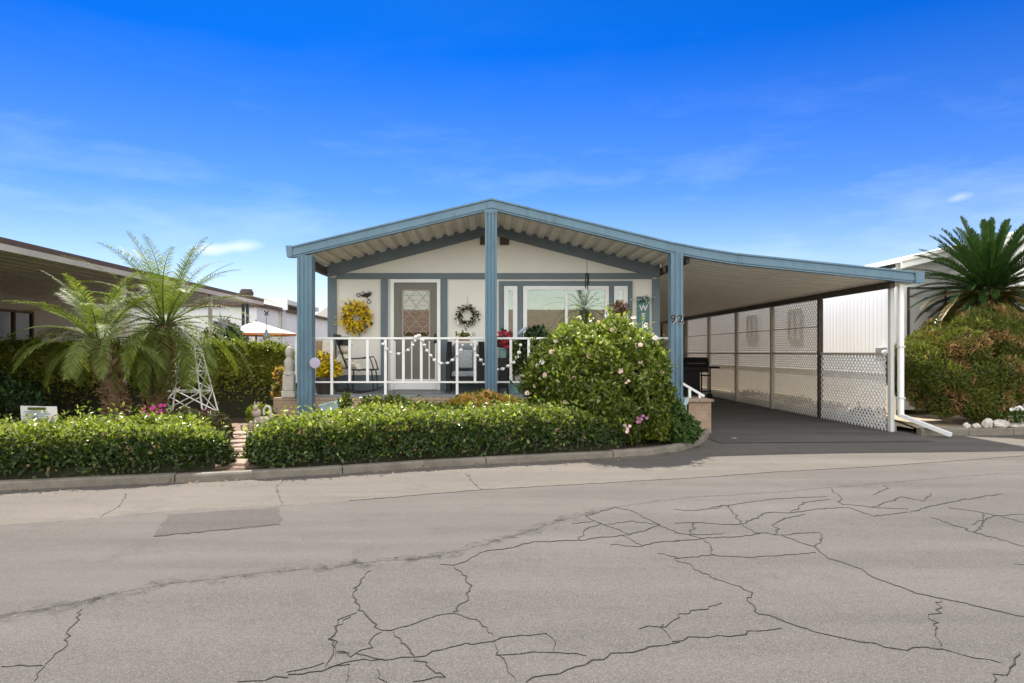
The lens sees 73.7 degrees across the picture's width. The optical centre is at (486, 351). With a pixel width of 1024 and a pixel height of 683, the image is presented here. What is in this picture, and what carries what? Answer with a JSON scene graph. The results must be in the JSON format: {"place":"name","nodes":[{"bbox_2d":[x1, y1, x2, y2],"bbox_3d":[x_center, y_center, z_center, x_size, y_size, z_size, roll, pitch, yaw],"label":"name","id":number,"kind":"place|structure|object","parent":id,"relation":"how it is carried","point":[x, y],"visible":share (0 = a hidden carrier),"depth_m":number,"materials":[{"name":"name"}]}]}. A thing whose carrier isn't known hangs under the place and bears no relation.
{"place":"outdoors","nodes":[
{"label":"outdoors","id":0,"kind":"place"},
{"bbox_2d":[215,423,261,468],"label":"path","id":1,"kind":"structure","parent":0,"point":[237,428],"depth_m":8.14,"materials":[{"name":"beige stone"}]},
{"bbox_2d":[230,443,245,447],"bbox_3d":[-3.531,1.347,9.779,0.460,0.045,0.298,0,0,0],"label":"stepping stone","id":2,"kind":"object","parent":1,"relation":"on","point":[237,445],"visible":0.23,"depth_m":9.67,"materials":[{"name":"beige stone"}]},
{"bbox_2d":[230,435,245,439],"bbox_3d":[-3.880,1.347,10.718,0.499,0.045,0.336,0,0,0],"label":"stepping stone","id":3,"kind":"object","parent":1,"relation":"on","point":[239,437],"visible":0.21,"depth_m":10.58,"materials":[{"name":"beige stone"}]},
{"bbox_2d":[231,439,245,442],"bbox_3d":[-3.698,1.347,10.221,0.500,0.045,0.298,0,0,0],"label":"stepping stone","id":4,"kind":"object","parent":1,"relation":"on","point":[238,440],"visible":0.17,"depth_m":10.22,"materials":[{"name":"beige stone"}]},
{"bbox_2d":[233,448,244,452],"bbox_3d":[-3.355,1.347,9.321,0.442,0.045,0.297,0,0,0],"label":"stepping stone","id":5,"kind":"object","parent":1,"relation":"on","point":[239,450],"visible":0.17,"depth_m":9.18,"materials":[{"name":"beige stone"}]},
{"bbox_2d":[225,459,253,465],"bbox_3d":[-2.997,1.347,8.300,0.342,0.045,0.358,0,0,0],"label":"stepping stone","id":6,"kind":"object","parent":1,"relation":"on","point":[240,462],"visible":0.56,"depth_m":8.19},
{"bbox_2d":[232,431,251,434],"bbox_3d":[-4.084,1.347,11.300,0.552,0.045,0.358,0,0,0],"label":"stepping stone","id":7,"kind":"object","parent":1,"relation":"on","point":[239,432],"visible":0.19,"depth_m":11.24,"materials":[{"name":"beige stone"}]},
{"bbox_2d":[248,401,274,430],"bbox_3d":[-3.451,1.059,10.500,0.395,0.602,0.240,0,0,0],"label":"stone ornament","id":8,"kind":"object","parent":1,"relation":"on","point":[256,412],"visible":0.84,"depth_m":10.43,"materials":[{"name":"beige stone"}]},
{"bbox_2d":[8,418,697,472],"bbox_3d":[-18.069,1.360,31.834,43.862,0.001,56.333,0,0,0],"label":"planting bed","id":9,"kind":"object","parent":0,"point":[244,420],"visible":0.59,"depth_m":9.72,"materials":[{"name":"soil"}]},
{"bbox_2d":[0,370,46,421],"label":"garden bush","id":10,"kind":"object","parent":9,"relation":"on","point":[14,391],"visible":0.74,"depth_m":12.46,"materials":[{"name":"green plant"}]},
{"bbox_2d":[6,404,58,421],"bbox_3d":[-6.264,1.041,9.408,0.724,0.637,0.072,0,0,0],"label":"sign","id":11,"kind":"object","parent":9,"relation":"on","point":[51,410],"visible":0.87,"depth_m":9.40,"materials":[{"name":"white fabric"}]},
{"bbox_2d":[0,271,188,416],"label":"feather palm","id":12,"kind":"object","parent":9,"relation":"on","point":[103,365],"visible":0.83,"depth_m":9.81,"materials":[{"name":"green plant"}]},
{"bbox_2d":[0,400,239,479],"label":"clipped hedge","id":13,"kind":"object","parent":9,"relation":"on","point":[88,444],"visible":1,"depth_m":7.48,"materials":[{"name":"green plant"}]},
{"bbox_2d":[0,237,263,382],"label":"mobile home","id":14,"kind":"object","parent":9,"relation":"on","point":[23,275],"visible":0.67,"depth_m":14.98,"materials":[{"name":"beige metal"}]},
{"bbox_2d":[0,309,33,340],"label":"window","id":15,"kind":"structure","parent":14,"relation":"in","point":[11,321],"depth_m":16.81,"materials":[{"name":"grey glass"}]},
{"bbox_2d":[0,333,296,417],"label":"tall hedge","id":16,"kind":"object","parent":9,"relation":"on","point":[235,395],"visible":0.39,"depth_m":14.07,"materials":[{"name":"green plant"}]},
{"bbox_2d":[130,404,171,415],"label":"flowering plant","id":17,"kind":"object","parent":9,"relation":"on","point":[152,408],"visible":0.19,"depth_m":9.79,"materials":[{"name":"pink plant"}]},
{"bbox_2d":[48,231,276,414],"bbox_3d":[-4.999,-0.231,10.609,3.500,3.215,3.193,0,0,0],"label":"feather palm","id":18,"kind":"object","parent":9,"relation":"on","point":[165,347],"visible":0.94,"depth_m":10.45,"materials":[{"name":"green plant"}]},
{"bbox_2d":[165,335,220,418],"bbox_3d":[-5.007,0.439,11.400,0.870,1.452,0.701,0,0,0],"label":"garden trellis","id":19,"kind":"object","parent":9,"relation":"on","point":[196,391],"visible":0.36,"depth_m":11.42,"materials":[{"name":"white paint"}]},
{"bbox_2d":[166,406,236,437],"bbox_3d":[-4.206,1.074,9.869,1.143,0.581,0.696,0,0,0],"label":"garden shrub","id":20,"kind":"object","parent":9,"relation":"on","point":[213,415],"visible":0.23,"depth_m":9.78,"materials":[{"name":"green plant"}]},
{"bbox_2d":[199,320,245,341],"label":"garden bush","id":21,"kind":"object","parent":9,"relation":"on","point":[231,329],"visible":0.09,"depth_m":16.81,"materials":[{"name":"green plant"}]},
{"bbox_2d":[211,311,233,334],"bbox_3d":[-5.925,0.246,15.301,0.579,2.348,0.062,0,0,0],"label":"metal starburst","id":22,"kind":"object","parent":9,"relation":"on","point":[222,324],"visible":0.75,"depth_m":15.29,"materials":[{"name":"white metal"}]},
{"bbox_2d":[126,303,326,348],"bbox_3d":[-10.256,-0.080,27.600,5.888,3.000,11.200,0,0,0],"label":"mobile home","id":23,"kind":"object","parent":9,"relation":"on","point":[256,312],"visible":0.17,"depth_m":22.20,"materials":[{"name":"grey metal"}]},
{"bbox_2d":[245,401,277,429],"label":"garden shrub","id":24,"kind":"object","parent":9,"relation":"on","point":[249,412],"visible":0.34,"depth_m":11.78,"materials":[{"name":"green plant"}]},
{"bbox_2d":[235,320,296,340],"bbox_3d":[-6.088,0.283,18.000,1.903,2.274,1.903,0,0,11],"label":"patio umbrella","id":25,"kind":"object","parent":9,"relation":"on","point":[251,330],"visible":0.62,"depth_m":17.57,"materials":[{"name":"white fabric"}]},
{"bbox_2d":[263,310,269,339],"bbox_3d":[-5.170,0.224,16.000,0.180,2.392,0.180,0,0,0],"label":"weather vane","id":26,"kind":"object","parent":9,"relation":"on","point":[266,334],"visible":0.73,"depth_m":15.97,"materials":[{"name":"grey metal"}]},
{"bbox_2d":[270,365,296,399],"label":"garden shrub","id":27,"kind":"object","parent":9,"relation":"on","point":[278,373],"visible":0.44,"depth_m":12.45,"materials":[{"name":"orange plant"}]},
{"bbox_2d":[319,399,340,411],"bbox_3d":[-2.541,1.044,11.260,0.436,0.571,0.140,0,0,0],"label":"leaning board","id":28,"kind":"object","parent":9,"relation":"on","point":[326,406],"visible":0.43,"depth_m":11.21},
{"bbox_2d":[337,391,434,409],"bbox_3d":[-1.463,0.852,10.449,1.696,0.524,0.733,0,0,0],"label":"garden shrub","id":29,"kind":"object","parent":9,"relation":"on","point":[346,399],"visible":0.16,"depth_m":10.43,"materials":[{"name":"green plant"}]},
{"bbox_2d":[239,390,633,468],"bbox_3d":[-0.417,0.981,9.470,5.684,0.852,1.900,0,0,-20],"label":"clipped hedge","id":30,"kind":"object","parent":9,"relation":"on","point":[374,432],"visible":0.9,"depth_m":8.63,"materials":[{"name":"green plant"}]},
{"bbox_2d":[273,397,684,417],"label":"block wall","id":31,"kind":"structure","parent":9,"relation":"on","point":[279,403],"depth_m":11.93,"materials":[{"name":"beige concrete"}]},
{"bbox_2d":[281,346,296,397],"bbox_3d":[-3.476,0.346,12.000,0.240,0.903,0.197,0,0,0],"label":"garden statue","id":32,"kind":"object","parent":31,"relation":"on","point":[289,383],"visible":1,"depth_m":11.92,"materials":[{"name":"stone"}]},
{"bbox_2d":[435,388,530,409],"bbox_3d":[-0.079,0.899,10.241,1.794,0.737,0.974,0,0,0],"label":"garden shrub","id":33,"kind":"object","parent":9,"relation":"on","point":[485,394],"visible":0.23,"depth_m":10.09,"materials":[{"name":"orange plant"}]},
{"bbox_2d":[324,226,661,390],"bbox_3d":[0.030,-0.590,21.995,7.000,3.980,17.450,0,0,0],"label":"mobile home","id":34,"kind":"object","parent":9,"relation":"on","point":[423,288],"visible":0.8,"depth_m":13.36,"materials":[{"name":"white paint"}]},
{"bbox_2d":[334,298,373,339],"bbox_3d":[-2.591,-0.648,13.225,0.791,0.829,0.286,0,0,0],"label":"flower wreath","id":35,"kind":"object","parent":34,"relation":"attached to","point":[348,319],"visible":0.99,"depth_m":13.22,"materials":[{"name":"plant"}]},
{"bbox_2d":[356,291,372,303],"bbox_3d":[-2.393,-1.070,13.350,0.324,0.258,0.050,0,0,0],"label":"wall ornament","id":36,"kind":"object","parent":34,"relation":"attached to","point":[367,295],"depth_m":13.34,"materials":[{"name":"black metal"}]},
{"bbox_2d":[391,279,439,389],"bbox_3d":[-1.398,-0.341,13.332,0.971,2.162,0.124,0,0,0],"label":"door","id":37,"kind":"structure","parent":34,"relation":"in","point":[415,303],"depth_m":13.35,"materials":[{"name":"beige paint"}]},
{"bbox_2d":[315,391,524,397],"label":"porch deck","id":38,"kind":"structure","parent":34,"relation":"attached to","point":[415,393],"depth_m":12.21,"materials":[{"name":"grey paint"}]},
{"bbox_2d":[315,339,335,392],"bbox_3d":[-3.141,0.248,13.011,0.540,1.020,0.554,0,0,0],"label":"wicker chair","id":39,"kind":"object","parent":38,"relation":"on","point":[324,345],"visible":0.16,"depth_m":13.13,"materials":[{"name":"white wicker"}]},
{"bbox_2d":[315,350,342,393],"bbox_3d":[-2.919,0.360,12.386,0.624,0.796,0.487,0,0,0],"label":"flower pot","id":40,"kind":"object","parent":38,"relation":"on","point":[323,371],"visible":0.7,"depth_m":12.27,"materials":[{"name":"yellow plant"}]},
{"bbox_2d":[333,334,383,392],"bbox_3d":[-2.360,0.216,12.750,0.897,1.086,0.540,0,0,0],"label":"rocking chair","id":41,"kind":"object","parent":38,"relation":"on","point":[371,370],"visible":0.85,"depth_m":12.51,"materials":[{"name":"black metal"}]},
{"bbox_2d":[336,339,362,368],"bbox_3d":[-2.570,0.038,12.726,0.504,0.650,0.408,0,0,0],"label":"stuffed doll","id":42,"kind":"object","parent":41,"relation":"on","point":[343,344],"visible":0.75,"depth_m":12.63,"materials":[{"name":"beige fabric"}]},
{"bbox_2d":[446,342,484,392],"bbox_3d":[-0.403,0.280,12.930,0.712,0.956,0.620,0,0,0],"label":"lounge chair","id":43,"kind":"object","parent":38,"relation":"on","point":[466,364],"visible":0.76,"depth_m":12.86,"materials":[{"name":"grey fabric"}]},
{"bbox_2d":[295,337,667,394],"bbox_3d":[-0.006,0.248,12.733,6.813,1.019,1.234,0,0,0],"label":"porch railing","id":44,"kind":"object","parent":38,"relation":"on","point":[331,381],"visible":0.42,"depth_m":12.12,"materials":[{"name":"white paint"}]},
{"bbox_2d":[381,334,521,370],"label":"string lights","id":45,"kind":"object","parent":44,"relation":"hanging from","point":[452,359],"visible":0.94,"depth_m":12.08,"materials":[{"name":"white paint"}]},
{"bbox_2d":[455,328,475,340],"bbox_3d":[-0.356,-0.320,12.216,0.450,0.238,0.233,0,0,0],"label":"rail planter","id":46,"kind":"object","parent":44,"relation":"on","point":[463,334],"visible":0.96,"depth_m":12.19,"materials":[{"name":"green plant"}]},
{"bbox_2d":[517,327,527,335],"bbox_3d":[0.629,-0.358,12.140,0.189,0.196,0.124,0,0,0],"label":"bird figurine","id":47,"kind":"object","parent":44,"relation":"on","point":[521,331],"visible":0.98,"depth_m":12.11,"materials":[{"name":"white ceramic"}]},
{"bbox_2d":[498,358,508,392],"bbox_3d":[0.304,0.434,12.600,0.200,0.647,0.200,0,0,0],"label":"plant stand","id":48,"kind":"object","parent":38,"relation":"on","point":[503,375],"visible":0.9,"depth_m":12.50,"materials":[{"name":"black metal"}]},
{"bbox_2d":[497,328,512,357],"bbox_3d":[0.305,-0.171,12.602,0.384,0.560,0.355,0,0,0],"label":"flower pot","id":49,"kind":"object","parent":48,"relation":"on","point":[503,348],"visible":0.72,"depth_m":12.53,"materials":[{"name":"teal ceramic"}]},
{"bbox_2d":[506,339,523,393],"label":"potted plant","id":50,"kind":"object","parent":38,"relation":"on","point":[513,389],"visible":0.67,"depth_m":12.48,"materials":[{"name":"green plant"}]},
{"bbox_2d":[516,323,547,388],"bbox_3d":[0.821,0.105,12.756,0.807,1.307,0.642,0,0,0],"label":"potted plant","id":51,"kind":"object","parent":38,"relation":"on","point":[534,330],"visible":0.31,"depth_m":12.63,"materials":[{"name":"green plant"}]},
{"bbox_2d":[454,297,480,327],"bbox_3d":[-0.375,-0.776,13.315,0.536,0.616,0.175,0,0,0],"label":"leaf wreath","id":52,"kind":"object","parent":34,"relation":"attached to","point":[459,314],"visible":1,"depth_m":13.31,"materials":[{"name":"plant"}]},
{"bbox_2d":[504,286,516,343],"bbox_3d":[0.463,-0.644,13.363,0.259,1.289,0.066,0,0,0],"label":"window","id":53,"kind":"structure","parent":34,"relation":"in","point":[510,292],"depth_m":13.33,"materials":[{"name":"white glass"}]},
{"bbox_2d":[523,286,608,336],"bbox_3d":[1.543,-0.644,13.363,1.674,1.289,0.066,0,0,0],"label":"window","id":54,"kind":"structure","parent":34,"relation":"in","point":[550,306],"depth_m":13.38,"materials":[{"name":"clear glass"}]},
{"bbox_2d":[286,198,924,431],"bbox_3d":[2.035,-0.623,20.648,11.010,4.065,17.905,0,0,0],"label":"patio cover","id":55,"kind":"object","parent":34,"relation":"attached to","point":[696,282],"visible":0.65,"depth_m":11.82,"materials":[{"name":"blue metal"}]},
{"bbox_2d":[309,357,319,368],"bbox_3d":[-2.941,0.188,11.672,0.190,0.190,0.045,0,0,0],"label":"round reflector","id":56,"kind":"object","parent":55,"relation":"attached to","point":[314,362],"visible":1,"depth_m":11.65,"materials":[{"name":"white plastic"}]},
{"bbox_2d":[585,273,588,289],"bbox_3d":[1.889,-1.587,12.900,0.090,0.840,0.088,0,0,0],"label":"wind chime","id":57,"kind":"object","parent":55,"relation":"hanging from","point":[587,274],"visible":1,"depth_m":12.87,"materials":[{"name":"black metal"}]},
{"bbox_2d":[896,283,951,436],"bbox_3d":[7.417,0.094,11.621,0.136,2.589,0.916,0,0,-23],"label":"downspout","id":58,"kind":"object","parent":55,"relation":"attached to","point":[900,397],"visible":1,"depth_m":11.94,"materials":[{"name":"white paint"}]},
{"bbox_2d":[608,300,630,317],"bbox_3d":[2.529,-0.781,13.280,0.579,0.477,0.226,0,0,0],"label":"floral swag","id":59,"kind":"object","parent":34,"relation":"attached to","point":[618,305],"visible":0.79,"depth_m":13.28,"materials":[{"name":"brown plant"}]},
{"bbox_2d":[614,286,627,318],"bbox_3d":[2.615,-0.644,13.363,0.263,1.289,0.066,0,0,0],"label":"window","id":60,"kind":"structure","parent":34,"relation":"in","point":[620,292],"depth_m":13.33,"materials":[{"name":"white glass"}]},
{"bbox_2d":[630,293,655,332],"bbox_3d":[3.040,-0.324,13.329,0.514,1.664,0.131,0,0,0],"label":"welcome sign","id":61,"kind":"object","parent":34,"relation":"attached to","point":[642,305],"visible":0.38,"depth_m":13.35,"materials":[{"name":"teal paint"}]},
{"bbox_2d":[509,302,681,445],"bbox_3d":[1.625,0.329,10.316,2.622,2.140,2.237,0,0,0],"label":"flowering bush","id":62,"kind":"object","parent":9,"relation":"on","point":[616,362],"visible":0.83,"depth_m":9.68,"materials":[{"name":"green plant"}]},
{"bbox_2d":[623,424,630,448],"bbox_3d":[1.924,1.179,9.488,0.093,0.366,0.221,0,0,-15],"label":"bloom","id":63,"kind":"object","parent":9,"relation":"on","point":[627,429],"visible":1,"depth_m":9.43,"materials":[{"name":"pink plant"}]},
{"bbox_2d":[629,402,646,446],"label":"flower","id":64,"kind":"object","parent":9,"relation":"on","point":[640,416],"visible":0.33,"depth_m":9.69,"materials":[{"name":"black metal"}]},
{"bbox_2d":[636,414,647,447],"bbox_3d":[2.145,1.112,9.510,0.173,0.501,0.190,0,0,0],"label":"bloom","id":65,"kind":"object","parent":9,"relation":"on","point":[639,419],"visible":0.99,"depth_m":9.46,"materials":[{"name":"pink plant"}]},
{"bbox_2d":[634,405,671,441],"bbox_3d":[2.399,1.013,10.073,0.630,0.668,0.689,0,0,0],"label":"garden shrub","id":66,"kind":"object","parent":9,"relation":"on","point":[666,425],"visible":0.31,"depth_m":9.85,"materials":[{"name":"green plant"}]},
{"bbox_2d":[646,394,705,443],"bbox_3d":[2.658,0.987,10.454,0.945,0.887,1.250,0,0,-18],"label":"garden shrub","id":67,"kind":"object","parent":9,"relation":"on","point":[683,428],"visible":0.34,"depth_m":10.03,"materials":[{"name":"green plant"}]},
{"bbox_2d":[683,397,689,409],"bbox_3d":[3.415,1.069,11.717,0.120,0.602,0.034,0,0,0],"label":"garden marker","id":68,"kind":"object","parent":9,"relation":"on","point":[686,401],"visible":0.61,"depth_m":11.70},
{"bbox_2d":[0,426,1023,682],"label":"road","id":69,"kind":"structure","parent":0,"point":[832,562],"depth_m":4.40,"materials":[{"name":"grey asphalt"}]},
{"bbox_2d":[0,429,708,490],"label":"kerb","id":70,"kind":"structure","parent":69,"relation":"on","point":[45,483],"depth_m":7.89,"materials":[{"name":"concrete"}]},
{"bbox_2d":[917,427,1023,435],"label":"kerb","id":71,"kind":"structure","parent":69,"relation":"on","point":[976,431],"depth_m":11.61,"materials":[{"name":"concrete"}]},
{"bbox_2d":[0,0,1023,314],"label":"sky","id":72,"kind":"structure","parent":0,"point":[852,132],"materials":[{"name":"blue"}]},
{"bbox_2d":[687,395,934,442],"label":"driveway","id":73,"kind":"structure","parent":0,"point":[732,421],"depth_m":12.58,"materials":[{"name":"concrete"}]},
{"bbox_2d":[660,321,684,356],"bbox_3d":[7.070,0.140,26.875,0.100,2.520,5.050,0,0,0],"label":"panel fence","id":74,"kind":"object","parent":73,"relation":"on","point":[664,329],"visible":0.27,"depth_m":26.93,"materials":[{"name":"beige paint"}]},
{"bbox_2d":[683,397,713,432],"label":"block pillar","id":75,"kind":"structure","parent":73,"relation":"on","point":[699,408],"depth_m":11.86,"materials":[{"name":"beige concrete"}]},
{"bbox_2d":[683,383,704,397],"bbox_3d":[3.650,0.661,12.200,0.480,0.317,0.045,0,0,0],"label":"handrail","id":76,"kind":"object","parent":75,"relation":"on","point":[694,390],"visible":0.81,"depth_m":12.18,"materials":[{"name":"white metal"}]},
{"bbox_2d":[683,357,719,398],"bbox_3d":[6.225,0.785,20.548,1.450,1.250,0.584,0,0,0],"label":"barbecue grill","id":77,"kind":"object","parent":73,"relation":"on","point":[693,367],"visible":0.65,"depth_m":20.35,"materials":[{"name":"black metal"}]},
{"bbox_2d":[685,299,886,430],"bbox_3d":[7.100,0.140,18.230,0.090,2.542,12.161,0,0,0],"label":"lattice fence","id":78,"kind":"object","parent":73,"relation":"on","point":[781,357],"visible":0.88,"depth_m":16.25,"materials":[{"name":"white paint"}]},
{"bbox_2d":[700,386,1023,429],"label":"planting bed","id":79,"kind":"object","parent":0,"point":[956,421],"visible":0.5,"depth_m":13.50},
{"bbox_2d":[786,393,810,403],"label":"weed tuft","id":80,"kind":"object","parent":79,"relation":"on","point":[800,400],"visible":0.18,"depth_m":17.31,"materials":[{"name":"brown plant"}]},
{"bbox_2d":[805,401,858,409],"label":"weed tuft","id":81,"kind":"object","parent":79,"relation":"on","point":[831,405],"visible":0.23,"depth_m":15.78,"materials":[{"name":"green plant"}]},
{"bbox_2d":[688,231,1023,414],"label":"mobile home","id":82,"kind":"object","parent":79,"relation":"on","point":[855,323],"visible":0.06,"depth_m":15.71,"materials":[{"name":"beige metal"}]},
{"bbox_2d":[746,315,756,339],"bbox_3d":[8.605,-0.790,22.200,0.050,0.820,0.800,0,0,0],"label":"window","id":83,"kind":"structure","parent":82,"relation":"in","point":[749,315],"depth_m":22.13,"materials":[{"name":"grey glass"}]},
{"bbox_2d":[787,309,801,339],"bbox_3d":[8.605,-0.765,19.100,0.050,0.870,0.800,0,0,0],"label":"window","id":84,"kind":"structure","parent":82,"relation":"in","point":[793,309],"depth_m":19.11,"materials":[{"name":"grey glass"}]},
{"bbox_2d":[875,347,887,360],"bbox_3d":[8.550,0.050,14.780,0.140,0.300,0.340,0,0,0],"label":"meter box","id":85,"kind":"object","parent":82,"relation":"attached to","point":[881,350],"visible":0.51,"depth_m":14.71,"materials":[{"name":"grey metal"}]},
{"bbox_2d":[907,287,946,339],"bbox_3d":[9.260,-0.698,14.385,0.809,1.336,0.070,0,0,0],"label":"window","id":86,"kind":"structure","parent":82,"relation":"in","point":[913,312],"depth_m":14.38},
{"bbox_2d":[842,406,887,416],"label":"weed tuft","id":87,"kind":"object","parent":79,"relation":"on","point":[866,412],"visible":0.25,"depth_m":14.17,"materials":[{"name":"green plant"}]},
{"bbox_2d":[882,301,1023,422],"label":"hedge","id":88,"kind":"object","parent":79,"relation":"on","point":[971,366],"visible":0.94,"depth_m":12.26,"materials":[{"name":"green plant"}]},
{"bbox_2d":[902,215,1023,420],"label":"sago palm","id":89,"kind":"object","parent":79,"relation":"on","point":[986,259],"visible":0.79,"depth_m":13.09,"materials":[{"name":"green plant"}]},
{"bbox_2d":[963,422,970,427],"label":"rock","id":90,"kind":"object","parent":79,"relation":"on","point":[966,425],"visible":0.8,"depth_m":11.95,"materials":[{"name":"grey stone"}]},
{"bbox_2d":[972,423,980,427],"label":"rock","id":91,"kind":"object","parent":79,"relation":"on","point":[976,425],"visible":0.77,"depth_m":11.95,"materials":[{"name":"grey stone"}]},
{"bbox_2d":[981,418,992,427],"bbox_3d":[8.793,1.261,11.987,0.157,0.211,0.150,0,0,-30],"label":"rock","id":92,"kind":"object","parent":79,"relation":"on","point":[987,423],"visible":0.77,"depth_m":11.95,"materials":[{"name":"grey stone"}]},
{"bbox_2d":[992,419,1009,427],"bbox_3d":[9.011,1.271,11.970,0.276,0.185,0.222,0,0,16],"label":"rock","id":93,"kind":"object","parent":79,"relation":"on","point":[999,423],"visible":0.73,"depth_m":11.92,"materials":[{"name":"grey stone"}]},
{"bbox_2d":[996,402,1023,423],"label":"flowering plant","id":94,"kind":"object","parent":79,"relation":"on","point":[1020,416],"visible":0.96,"depth_m":11.94,"materials":[{"name":"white plant"}]},
{"bbox_2d":[1008,422,1023,426],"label":"rock","id":95,"kind":"object","parent":79,"relation":"on","point":[1015,424],"visible":0.65,"depth_m":11.90,"materials":[{"name":"grey stone"}]},
{"label":"ground","id":96,"kind":"structure","parent":0,"visible":0},
{"bbox_2d":[264,299,318,345],"bbox_3d":[-7.605,-0.246,26.700,0.933,3.331,4.600,0,0,0],"label":"carport","id":97,"kind":"object","parent":96,"relation":"on","point":[285,304],"visible":0.4,"depth_m":24.55,"materials":[{"name":"white metal"}]},
{"bbox_2d":[316,308,326,316],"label":"house","id":98,"kind":"structure","parent":96,"relation":"on","point":[323,313],"depth_m":36.53,"materials":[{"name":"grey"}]},
{"bbox_2d":[702,392,896,430],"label":"kerb","id":99,"kind":"structure","parent":96,"relation":"on","point":[895,426],"depth_m":14.07,"materials":[{"name":"concrete"}]}
]}

